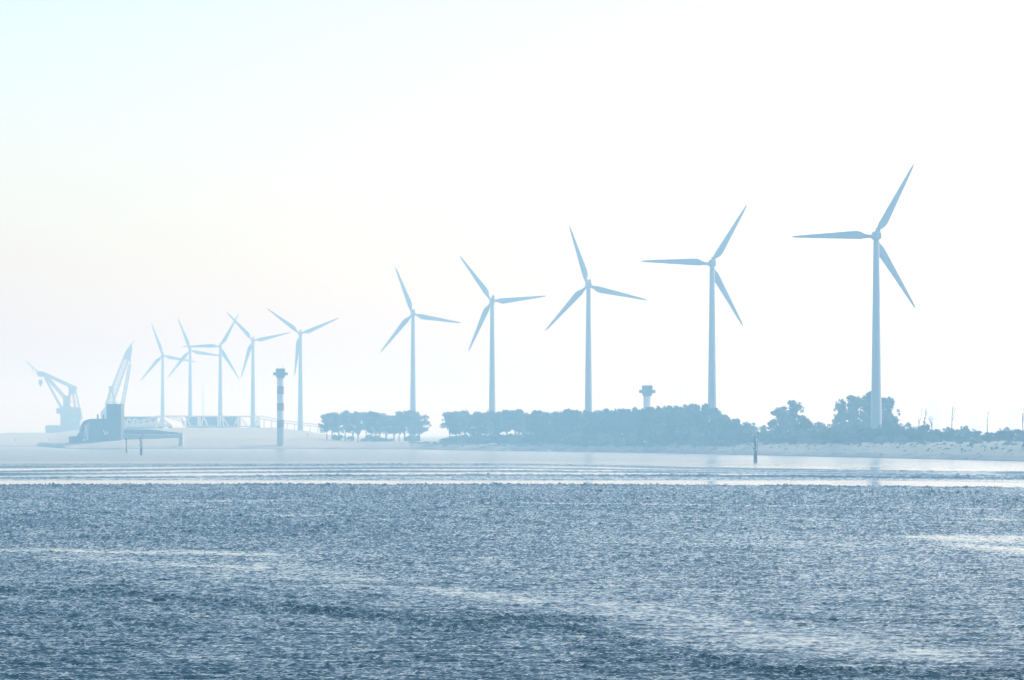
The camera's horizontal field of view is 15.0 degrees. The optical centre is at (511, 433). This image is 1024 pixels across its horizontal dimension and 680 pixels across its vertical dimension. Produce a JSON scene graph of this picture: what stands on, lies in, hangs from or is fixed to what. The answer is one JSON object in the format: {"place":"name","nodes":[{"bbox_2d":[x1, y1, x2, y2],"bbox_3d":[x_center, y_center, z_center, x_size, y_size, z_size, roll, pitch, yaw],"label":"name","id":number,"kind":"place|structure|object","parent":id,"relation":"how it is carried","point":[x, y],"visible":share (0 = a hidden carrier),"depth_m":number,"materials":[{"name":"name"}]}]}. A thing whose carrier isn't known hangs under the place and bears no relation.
{"place":"outdoors","nodes":[
{"label":"outdoors","id":0,"kind":"place"},
{"bbox_2d":[27,362,82,424],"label":"floating crane","id":1,"kind":"object","parent":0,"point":[69,414],"visible":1,"depth_m":4297.00,"materials":[{"name":"metal"}]},
{"bbox_2d":[0,447,1023,679],"bbox_3d":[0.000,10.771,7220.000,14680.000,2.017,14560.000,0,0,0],"label":"water","id":2,"kind":"structure","parent":0,"point":[332,564],"depth_m":318.25,"materials":[{"name":"blue liquid"}]},
{"bbox_2d":[45,424,80,432],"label":"barge","id":3,"kind":"object","parent":2,"relation":"on","point":[55,428],"visible":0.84,"depth_m":4134.00,"materials":[{"name":"metal"}]},
{"bbox_2d":[753,432,758,461],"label":"beacon post","id":4,"kind":"object","parent":2,"relation":"in","point":[755,453],"visible":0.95,"depth_m":1489.68,"materials":[{"name":"paint"}]},
{"bbox_2d":[0,427,1023,461],"bbox_3d":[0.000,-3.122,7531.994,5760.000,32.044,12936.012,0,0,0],"label":"shore","id":5,"kind":"structure","parent":0,"point":[231,438],"depth_m":2735.06,"materials":[{"name":"sand"}]},
{"bbox_2d":[66,404,123,443],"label":"control building","id":6,"kind":"structure","parent":5,"relation":"on","point":[110,427],"depth_m":2867.70,"materials":[{"name":"metal"}]},
{"bbox_2d":[100,340,133,418],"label":"floating crane","id":7,"kind":"object","parent":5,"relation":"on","point":[128,353],"visible":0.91,"depth_m":4298.00,"materials":[{"name":"metal"}]},
{"bbox_2d":[124,417,157,429],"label":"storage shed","id":8,"kind":"structure","parent":5,"relation":"on","point":[132,418],"depth_m":3650.00,"materials":[{"name":"blue"}]},
{"bbox_2d":[124,416,172,429],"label":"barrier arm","id":9,"kind":"object","parent":5,"relation":"on","point":[149,422],"visible":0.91,"depth_m":3299.59},
{"bbox_2d":[124,427,178,439],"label":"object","id":10,"kind":"structure","parent":5,"relation":"on","point":[138,431],"depth_m":2889.60,"materials":[{"name":"concrete"}]},
{"bbox_2d":[140,323,194,427],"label":"wind turbine","id":11,"kind":"object","parent":5,"relation":"on","point":[157,360],"visible":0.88,"depth_m":4538.40,"materials":[{"name":"paint"}]},
{"bbox_2d":[178,432,183,445],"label":"dock pillar","id":12,"kind":"structure","parent":5,"relation":"on","point":[181,437],"depth_m":2778.50,"materials":[{"name":"concrete"}]},
{"bbox_2d":[168,319,222,415],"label":"wind turbine","id":13,"kind":"object","parent":5,"relation":"on","point":[184,356],"visible":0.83,"depth_m":4414.60,"materials":[{"name":"paint"}]},
{"bbox_2d":[158,416,259,427],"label":"bridge","id":14,"kind":"structure","parent":5,"relation":"on","point":[199,422],"depth_m":3299.66,"materials":[{"name":"blue metal"}]},
{"bbox_2d":[183,314,238,415],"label":"wind turbine","id":15,"kind":"object","parent":5,"relation":"on","point":[220,402],"visible":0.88,"depth_m":4114.83,"materials":[{"name":"paint"}]},
{"bbox_2d":[186,417,239,427],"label":"storage shed","id":16,"kind":"structure","parent":5,"relation":"on","point":[212,421],"depth_m":3650.00,"materials":[{"name":"blue"}]},
{"bbox_2d":[227,313,290,425],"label":"wind turbine","id":17,"kind":"object","parent":5,"relation":"on","point":[250,347],"visible":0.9,"depth_m":3979.60,"materials":[{"name":"paint"}]},
{"bbox_2d":[273,364,287,445],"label":"light tower","id":18,"kind":"structure","parent":5,"relation":"on","point":[280,373],"depth_m":2749.74,"materials":[{"name":"concrete"}]},
{"bbox_2d":[260,416,318,432],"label":"gangway","id":19,"kind":"object","parent":5,"relation":"on","point":[290,423],"visible":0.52,"depth_m":3304.20,"materials":[{"name":"metal"}]},
{"bbox_2d":[267,308,337,430],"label":"wind turbine","id":20,"kind":"object","parent":5,"relation":"on","point":[300,374],"visible":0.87,"depth_m":3677.39,"materials":[{"name":"paint"}]},
{"bbox_2d":[318,413,335,439],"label":"tree","id":21,"kind":"object","parent":5,"relation":"on","point":[326,420],"visible":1,"depth_m":2841.63,"materials":[{"name":"blue plant"}]},
{"bbox_2d":[332,413,344,436],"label":"tree","id":22,"kind":"object","parent":5,"relation":"on","point":[335,415],"visible":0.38,"depth_m":2894.05,"materials":[{"name":"blue plant"}]},
{"bbox_2d":[334,410,352,440],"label":"tree","id":23,"kind":"object","parent":5,"relation":"on","point":[345,415],"visible":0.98,"depth_m":2858.35,"materials":[{"name":"blue plant"}]},
{"bbox_2d":[346,412,356,436],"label":"tree","id":24,"kind":"object","parent":5,"relation":"on","point":[350,428],"visible":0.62,"depth_m":2862.00,"materials":[{"name":"blue plant"}]},
{"bbox_2d":[350,411,366,441],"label":"tree","id":25,"kind":"object","parent":5,"relation":"on","point":[358,416],"visible":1,"depth_m":2817.09,"materials":[{"name":"blue plant"}]},
{"bbox_2d":[361,411,381,441],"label":"tree","id":26,"kind":"object","parent":5,"relation":"on","point":[373,419],"visible":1,"depth_m":2818.65,"materials":[{"name":"blue plant"}]},
{"bbox_2d":[377,415,396,438],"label":"tree","id":27,"kind":"object","parent":5,"relation":"on","point":[384,420],"visible":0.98,"depth_m":2859.99,"materials":[{"name":"blue plant"}]},
{"bbox_2d":[384,415,401,440],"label":"tree","id":28,"kind":"object","parent":5,"relation":"on","point":[398,421],"visible":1,"depth_m":2860.64,"materials":[{"name":"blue plant"}]},
{"bbox_2d":[396,413,414,438],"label":"tree","id":29,"kind":"object","parent":5,"relation":"on","point":[406,417],"visible":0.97,"depth_m":2882.36,"materials":[{"name":"blue plant"}]},
{"bbox_2d":[405,410,422,440],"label":"tree","id":30,"kind":"object","parent":5,"relation":"on","point":[414,415],"visible":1,"depth_m":2874.98,"materials":[{"name":"blue plant"}]},
{"bbox_2d":[381,267,460,439],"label":"wind turbine","id":31,"kind":"object","parent":5,"relation":"on","point":[404,322],"visible":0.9,"depth_m":3099.18,"materials":[{"name":"paint"}]},
{"bbox_2d":[412,415,431,436],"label":"tree","id":32,"kind":"object","parent":5,"relation":"on","point":[424,422],"visible":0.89,"depth_m":2900.02,"materials":[{"name":"blue plant"}]},
{"bbox_2d":[439,412,457,436],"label":"tree","id":33,"kind":"object","parent":5,"relation":"on","point":[446,415],"visible":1,"depth_m":2668.16,"materials":[{"name":"blue plant"}]},
{"bbox_2d":[447,416,462,434],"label":"tree","id":34,"kind":"object","parent":5,"relation":"on","point":[452,430],"visible":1,"depth_m":2654.12,"materials":[{"name":"blue plant"}]},
{"bbox_2d":[456,410,468,433],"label":"tree","id":35,"kind":"object","parent":5,"relation":"on","point":[462,416],"visible":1,"depth_m":2635.58,"materials":[{"name":"blue plant"}]},
{"bbox_2d":[463,414,476,435],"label":"tree","id":36,"kind":"object","parent":5,"relation":"on","point":[467,428],"visible":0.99,"depth_m":2627.98,"materials":[{"name":"blue plant"}]},
{"bbox_2d":[469,433,482,441],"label":"shrub","id":37,"kind":"object","parent":5,"relation":"on","point":[475,436],"visible":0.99,"depth_m":2580.15,"materials":[{"name":"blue plant"}]},
{"bbox_2d":[468,414,484,434],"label":"tree","id":38,"kind":"object","parent":5,"relation":"on","point":[474,420],"visible":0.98,"depth_m":2609.76,"materials":[{"name":"blue plant"}]},
{"bbox_2d":[478,413,489,434],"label":"tree","id":39,"kind":"object","parent":5,"relation":"on","point":[484,430],"visible":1,"depth_m":2604.02,"materials":[{"name":"blue plant"}]},
{"bbox_2d":[483,410,495,434],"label":"tree","id":40,"kind":"object","parent":5,"relation":"on","point":[490,414],"visible":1,"depth_m":2591.41,"materials":[{"name":"blue plant"}]},
{"bbox_2d":[485,432,503,441],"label":"shrub","id":41,"kind":"object","parent":5,"relation":"on","point":[494,435],"visible":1,"depth_m":2554.09,"materials":[{"name":"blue plant"}]},
{"bbox_2d":[490,413,504,434],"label":"tree","id":42,"kind":"object","parent":5,"relation":"on","point":[496,418],"visible":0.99,"depth_m":2586.44,"materials":[{"name":"blue plant"}]},
{"bbox_2d":[460,256,544,433],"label":"wind turbine","id":43,"kind":"object","parent":5,"relation":"on","point":[486,309],"visible":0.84,"depth_m":2805.00,"materials":[{"name":"paint"}]},
{"bbox_2d":[499,410,511,433],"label":"tree","id":44,"kind":"object","parent":5,"relation":"on","point":[505,414],"visible":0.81,"depth_m":2577.84,"materials":[{"name":"blue plant"}]},
{"bbox_2d":[505,409,524,432],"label":"tree","id":45,"kind":"object","parent":5,"relation":"on","point":[513,417],"visible":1,"depth_m":2535.79,"materials":[{"name":"blue plant"}]},
{"bbox_2d":[515,412,529,433],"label":"tree","id":46,"kind":"object","parent":5,"relation":"on","point":[523,423],"visible":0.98,"depth_m":2533.11,"materials":[{"name":"blue plant"}]},
{"bbox_2d":[521,415,537,433],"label":"tree","id":47,"kind":"object","parent":5,"relation":"on","point":[529,419],"visible":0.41,"depth_m":2523.15,"materials":[{"name":"blue plant"}]},
{"bbox_2d":[529,410,544,434],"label":"tree","id":48,"kind":"object","parent":5,"relation":"on","point":[534,425],"visible":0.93,"depth_m":2490.82,"materials":[{"name":"blue plant"}]},
{"bbox_2d":[538,413,551,435],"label":"tree","id":49,"kind":"object","parent":5,"relation":"on","point":[547,417],"visible":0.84,"depth_m":2483.14,"materials":[{"name":"blue plant"}]},
{"bbox_2d":[549,411,559,435],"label":"tree","id":50,"kind":"object","parent":5,"relation":"on","point":[554,414],"visible":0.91,"depth_m":2455.91,"materials":[{"name":"blue plant"}]},
{"bbox_2d":[550,412,565,439],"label":"tree","id":51,"kind":"object","parent":5,"relation":"on","point":[556,426],"visible":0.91,"depth_m":2436.67,"materials":[{"name":"blue plant"}]},
{"bbox_2d":[558,408,575,435],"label":"tree","id":52,"kind":"object","parent":5,"relation":"on","point":[566,418],"visible":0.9,"depth_m":2424.43,"materials":[{"name":"blue plant"}]},
{"bbox_2d":[568,409,581,432],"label":"tree","id":53,"kind":"object","parent":5,"relation":"on","point":[574,416],"visible":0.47,"depth_m":2421.58,"materials":[{"name":"blue plant"}]},
{"bbox_2d":[573,411,589,434],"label":"tree","id":54,"kind":"object","parent":5,"relation":"on","point":[578,426],"visible":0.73,"depth_m":2388.38,"materials":[{"name":"blue plant"}]},
{"bbox_2d":[581,412,599,433],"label":"tree","id":55,"kind":"object","parent":5,"relation":"on","point":[591,427],"visible":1,"depth_m":2364.89,"materials":[{"name":"blue plant"}]},
{"bbox_2d":[545,226,645,441],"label":"wind turbine","id":56,"kind":"object","parent":5,"relation":"on","point":[588,357],"visible":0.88,"depth_m":2500.66,"materials":[{"name":"paint"}]},
{"bbox_2d":[594,410,603,434],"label":"tree","id":57,"kind":"object","parent":5,"relation":"on","point":[600,416],"visible":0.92,"depth_m":2364.31,"materials":[{"name":"blue plant"}]},
{"bbox_2d":[600,409,614,433],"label":"tree","id":58,"kind":"object","parent":5,"relation":"on","point":[606,421],"visible":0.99,"depth_m":2343.44,"materials":[{"name":"blue plant"}]},
{"bbox_2d":[606,410,618,433],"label":"tree","id":59,"kind":"object","parent":5,"relation":"on","point":[612,413],"visible":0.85,"depth_m":2343.19,"materials":[{"name":"blue plant"}]},
{"bbox_2d":[614,409,625,434],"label":"tree","id":60,"kind":"object","parent":5,"relation":"on","point":[621,413],"visible":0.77,"depth_m":2326.09,"materials":[{"name":"blue plant"}]},
{"bbox_2d":[619,411,632,434],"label":"tree","id":61,"kind":"object","parent":5,"relation":"on","point":[626,426],"visible":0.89,"depth_m":2303.65,"materials":[{"name":"blue plant"}]},
{"bbox_2d":[628,406,638,433],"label":"tree","id":62,"kind":"object","parent":5,"relation":"on","point":[635,413],"visible":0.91,"depth_m":2297.96,"materials":[{"name":"blue plant"}]},
{"bbox_2d":[634,408,646,433],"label":"tree","id":63,"kind":"object","parent":5,"relation":"on","point":[638,423],"visible":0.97,"depth_m":2281.65,"materials":[{"name":"blue plant"}]},
{"bbox_2d":[639,381,654,441],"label":"light tower","id":64,"kind":"structure","parent":5,"relation":"on","point":[647,391],"depth_m":2436.80,"materials":[{"name":"blue paint"}]},
{"bbox_2d":[640,407,654,432],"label":"tree","id":65,"kind":"object","parent":5,"relation":"on","point":[644,422],"visible":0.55,"depth_m":2274.43,"materials":[{"name":"blue plant"}]},
{"bbox_2d":[648,406,662,433],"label":"tree","id":66,"kind":"object","parent":5,"relation":"on","point":[654,420],"visible":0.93,"depth_m":2243.08,"materials":[{"name":"blue plant"}]},
{"bbox_2d":[656,406,675,434],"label":"tree","id":67,"kind":"object","parent":5,"relation":"on","point":[663,412],"visible":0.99,"depth_m":2223.99,"materials":[{"name":"blue plant"}]},
{"bbox_2d":[665,407,679,434],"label":"tree","id":68,"kind":"object","parent":5,"relation":"on","point":[671,428],"visible":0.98,"depth_m":2219.96,"materials":[{"name":"blue plant"}]},
{"bbox_2d":[675,406,687,432],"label":"tree","id":69,"kind":"object","parent":5,"relation":"on","point":[680,420],"visible":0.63,"depth_m":2205.45,"materials":[{"name":"blue plant"}]},
{"bbox_2d":[682,403,696,441],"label":"tree","id":70,"kind":"object","parent":5,"relation":"on","point":[687,421],"visible":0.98,"depth_m":2180.30,"materials":[{"name":"blue plant"}]},
{"bbox_2d":[641,205,746,432],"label":"wind turbine","id":71,"kind":"object","parent":5,"relation":"on","point":[714,276],"visible":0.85,"depth_m":2204.44,"materials":[{"name":"paint"}]},
{"bbox_2d":[691,404,701,433],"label":"tree","id":72,"kind":"object","parent":5,"relation":"on","point":[697,409],"visible":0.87,"depth_m":2176.70,"materials":[{"name":"blue plant"}]},
{"bbox_2d":[697,403,711,435],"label":"tree","id":73,"kind":"object","parent":5,"relation":"on","point":[703,423],"visible":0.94,"depth_m":2155.81,"materials":[{"name":"blue plant"}]},
{"bbox_2d":[706,407,717,434],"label":"tree","id":74,"kind":"object","parent":5,"relation":"on","point":[712,411],"visible":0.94,"depth_m":2127.74,"materials":[{"name":"blue plant"}]},
{"bbox_2d":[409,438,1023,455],"bbox_3d":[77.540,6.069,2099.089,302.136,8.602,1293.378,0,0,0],"label":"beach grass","id":75,"kind":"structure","parent":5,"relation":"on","point":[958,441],"depth_m":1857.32,"materials":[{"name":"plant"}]},
{"bbox_2d":[710,413,730,441],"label":"tree","id":76,"kind":"object","parent":5,"relation":"on","point":[718,417],"visible":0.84,"depth_m":2115.40,"materials":[{"name":"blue plant"}]},
{"bbox_2d":[719,420,735,433],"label":"tree","id":77,"kind":"object","parent":5,"relation":"on","point":[726,425],"visible":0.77,"depth_m":2107.87,"materials":[{"name":"blue plant"}]},
{"bbox_2d":[730,418,742,433],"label":"tree","id":78,"kind":"object","parent":5,"relation":"on","point":[736,422],"visible":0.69,"depth_m":2104.64,"materials":[{"name":"blue plant"}]},
{"bbox_2d":[740,421,758,437],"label":"shrub","id":79,"kind":"object","parent":5,"relation":"on","point":[748,428],"visible":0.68,"depth_m":2108.11,"materials":[{"name":"blue plant"}]},
{"bbox_2d":[750,432,767,441],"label":"shrub","id":80,"kind":"object","parent":5,"relation":"on","point":[761,438],"visible":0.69,"depth_m":2028.43,"materials":[{"name":"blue plant"}]},
{"bbox_2d":[756,425,770,436],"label":"shrub","id":81,"kind":"object","parent":5,"relation":"on","point":[763,429],"visible":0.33,"depth_m":2074.48,"materials":[{"name":"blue plant"}]},
{"bbox_2d":[767,406,792,435],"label":"tree","id":82,"kind":"object","parent":5,"relation":"on","point":[780,413],"visible":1,"depth_m":2008.56,"materials":[{"name":"blue plant"}]},
{"bbox_2d":[785,400,809,433],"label":"tree","id":83,"kind":"object","parent":5,"relation":"on","point":[794,407],"visible":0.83,"depth_m":2017.43,"materials":[{"name":"blue plant"}]},
{"bbox_2d":[793,418,815,434],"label":"shrub","id":84,"kind":"object","parent":5,"relation":"on","point":[805,425],"visible":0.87,"depth_m":1983.11,"materials":[{"name":"blue plant"}]},
{"bbox_2d":[808,421,827,439],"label":"shrub","id":85,"kind":"object","parent":5,"relation":"on","point":[820,426],"visible":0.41,"depth_m":1973.30,"materials":[{"name":"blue plant"}]},
{"bbox_2d":[819,428,840,440],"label":"shrub","id":86,"kind":"object","parent":5,"relation":"on","point":[826,435],"visible":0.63,"depth_m":1895.20,"materials":[{"name":"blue plant"}]},
{"bbox_2d":[822,421,843,432],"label":"shrub","id":87,"kind":"object","parent":5,"relation":"on","point":[836,427],"visible":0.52,"depth_m":1945.56,"materials":[{"name":"blue plant"}]},
{"bbox_2d":[832,398,847,425],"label":"tree","id":88,"kind":"object","parent":5,"relation":"on","point":[841,415],"visible":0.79,"depth_m":1988.27,"materials":[{"name":"blue plant"}]},
{"bbox_2d":[792,164,915,428],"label":"wind turbine","id":89,"kind":"object","parent":5,"relation":"on","point":[875,236],"visible":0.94,"depth_m":1857.09,"materials":[{"name":"paint"}]},
{"bbox_2d":[843,395,870,424],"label":"tree","id":90,"kind":"object","parent":5,"relation":"on","point":[854,404],"visible":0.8,"depth_m":1996.72,"materials":[{"name":"blue plant"}]},
{"bbox_2d":[857,391,882,421],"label":"tree","id":91,"kind":"object","parent":5,"relation":"on","point":[867,398],"visible":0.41,"depth_m":2012.47,"materials":[{"name":"blue plant"}]},
{"bbox_2d":[881,396,900,424],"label":"tree","id":92,"kind":"object","parent":5,"relation":"on","point":[887,405],"visible":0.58,"depth_m":2002.60,"materials":[{"name":"blue plant"}]},
{"bbox_2d":[883,418,904,435],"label":"shrub","id":93,"kind":"object","parent":5,"relation":"on","point":[892,421],"visible":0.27,"depth_m":1871.95,"materials":[{"name":"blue plant"}]},
{"bbox_2d":[884,427,907,437],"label":"shrub","id":94,"kind":"object","parent":5,"relation":"on","point":[893,432],"visible":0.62,"depth_m":1825.93,"materials":[{"name":"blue plant"}]},
{"bbox_2d":[901,429,918,440],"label":"shrub","id":95,"kind":"object","parent":5,"relation":"on","point":[911,432],"visible":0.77,"depth_m":1803.84,"materials":[{"name":"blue plant"}]},
{"bbox_2d":[916,421,930,435],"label":"shrub","id":96,"kind":"object","parent":5,"relation":"on","point":[922,429],"visible":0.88,"depth_m":1772.09,"materials":[{"name":"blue plant"}]},
{"bbox_2d":[923,433,938,440],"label":"shrub","id":97,"kind":"object","parent":5,"relation":"on","point":[929,437],"visible":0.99,"depth_m":1738.34,"materials":[{"name":"blue plant"}]},
{"bbox_2d":[936,426,954,439],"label":"shrub","id":98,"kind":"object","parent":5,"relation":"on","point":[946,434],"visible":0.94,"depth_m":1750.89,"materials":[{"name":"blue plant"}]},
{"bbox_2d":[957,425,969,435],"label":"shrub","id":99,"kind":"object","parent":5,"relation":"on","point":[965,429],"visible":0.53,"depth_m":1818.01,"materials":[{"name":"blue plant"}]},
{"bbox_2d":[963,429,981,438],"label":"shrub","id":100,"kind":"object","parent":5,"relation":"on","point":[970,434],"visible":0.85,"depth_m":1781.31,"materials":[{"name":"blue plant"}]},
{"bbox_2d":[980,432,993,439],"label":"shrub","id":101,"kind":"object","parent":5,"relation":"on","point":[986,435],"visible":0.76,"depth_m":1672.39,"materials":[{"name":"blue plant"}]},
{"bbox_2d":[1008,429,1023,437],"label":"shrub","id":102,"kind":"object","parent":5,"relation":"on","point":[1014,432],"visible":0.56,"depth_m":1663.31,"materials":[{"name":"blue plant"}]},
{"bbox_2d":[0,0,1023,430],"label":"sky","id":103,"kind":"structure","parent":0,"point":[284,157],"materials":[{"name":"white"}]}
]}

